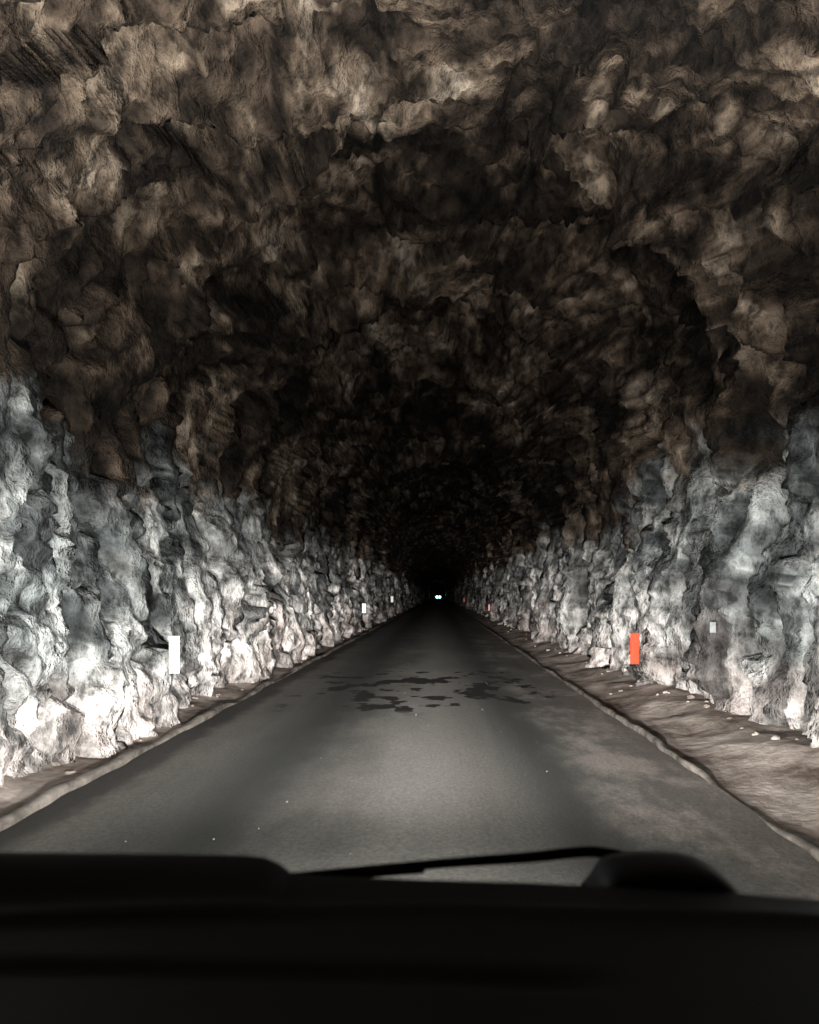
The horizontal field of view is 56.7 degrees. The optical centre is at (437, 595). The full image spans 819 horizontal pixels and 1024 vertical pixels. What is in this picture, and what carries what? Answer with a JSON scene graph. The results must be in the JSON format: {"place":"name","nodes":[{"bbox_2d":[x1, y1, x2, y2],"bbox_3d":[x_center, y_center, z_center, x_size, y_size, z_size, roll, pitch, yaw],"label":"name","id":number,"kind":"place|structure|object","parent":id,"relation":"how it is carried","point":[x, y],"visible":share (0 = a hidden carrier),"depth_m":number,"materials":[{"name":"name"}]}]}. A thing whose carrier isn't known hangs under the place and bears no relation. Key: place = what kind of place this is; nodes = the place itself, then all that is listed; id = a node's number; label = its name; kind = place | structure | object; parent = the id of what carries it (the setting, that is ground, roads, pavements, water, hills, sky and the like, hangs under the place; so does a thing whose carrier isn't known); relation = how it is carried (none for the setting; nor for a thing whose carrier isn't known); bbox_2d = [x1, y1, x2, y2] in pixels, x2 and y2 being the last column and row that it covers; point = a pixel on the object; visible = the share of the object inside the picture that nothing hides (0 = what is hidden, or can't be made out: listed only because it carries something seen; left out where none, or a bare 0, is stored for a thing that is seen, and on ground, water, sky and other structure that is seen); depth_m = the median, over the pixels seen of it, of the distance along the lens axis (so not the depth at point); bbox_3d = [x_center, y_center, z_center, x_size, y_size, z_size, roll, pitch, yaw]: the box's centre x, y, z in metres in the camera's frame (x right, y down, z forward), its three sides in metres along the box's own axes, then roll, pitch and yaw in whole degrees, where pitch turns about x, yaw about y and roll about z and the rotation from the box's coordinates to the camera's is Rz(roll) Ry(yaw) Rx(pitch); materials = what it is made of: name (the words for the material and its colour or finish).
{"place":"outdoors","nodes":[
{"label":"outdoors","id":0,"kind":"place"},
{"bbox_2d":[0,0,818,786],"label":"rock tunnel","id":1,"kind":"object","parent":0,"point":[322,322],"visible":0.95,"depth_m":8.25,"materials":[{"name":"grey stone"}]},
{"bbox_2d":[169,636,180,672],"bbox_3d":[-2.825,0.630,8.259,0.109,0.396,0.394,0,0,-7],"label":"road delineator","id":2,"kind":"object","parent":1,"relation":"attached to","point":[174,654],"visible":1,"depth_m":8.07,"materials":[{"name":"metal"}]},
{"bbox_2d":[362,604,365,612],"bbox_3d":[-3.019,0.525,31.078,0.154,0.386,0.394,0,0,-7],"label":"road delineator","id":3,"kind":"object","parent":1,"relation":"attached to","point":[363,608],"visible":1,"depth_m":30.89,"materials":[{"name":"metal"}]},
{"bbox_2d":[630,633,638,663],"bbox_3d":[2.764,0.738,10.730,0.121,0.429,0.394,0,0,7],"label":"road delineator","id":4,"kind":"object","parent":1,"relation":"attached to","point":[634,648],"visible":1,"depth_m":10.54,"materials":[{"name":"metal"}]},
{"bbox_2d":[710,622,715,632],"bbox_3d":[3.012,0.346,8.418,0.065,0.120,0.394,0,0,7],"label":"road delineator","id":5,"kind":"object","parent":1,"relation":"attached to","point":[712,627],"visible":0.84,"depth_m":8.23,"materials":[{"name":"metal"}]},
{"bbox_2d":[0,598,818,899],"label":"road","id":6,"kind":"structure","parent":0,"point":[388,742],"depth_m":5.51,"materials":[{"name":"grey asphalt"}]},
{"bbox_2d":[0,600,427,830],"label":"kerb","id":7,"kind":"structure","parent":6,"relation":"on","point":[48,796],"depth_m":6.11,"materials":[{"name":"concrete"}]},
{"bbox_2d":[0,846,818,1023],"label":"car","id":8,"kind":"object","parent":6,"relation":"on","point":[616,936],"visible":1,"depth_m":0.82,"materials":[{"name":"plastic"}]},
{"bbox_2d":[443,599,818,860],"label":"kerb","id":9,"kind":"structure","parent":6,"relation":"on","point":[810,847],"depth_m":6.54,"materials":[{"name":"concrete"}]},
{"bbox_2d":[0,598,818,845],"bbox_3d":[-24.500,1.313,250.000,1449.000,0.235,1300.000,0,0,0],"label":"ground","id":10,"kind":"structure","parent":0,"point":[776,782],"depth_m":7.12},
{"bbox_2d":[12,618,801,783],"bbox_3d":[-0.026,1.319,24.253,7.647,0.234,39.587,0,0,0],"label":"rubble","id":11,"kind":"object","parent":10,"relation":"on","point":[72,772],"visible":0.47,"depth_m":8.53,"materials":[{"name":"grey stone"}]}
]}

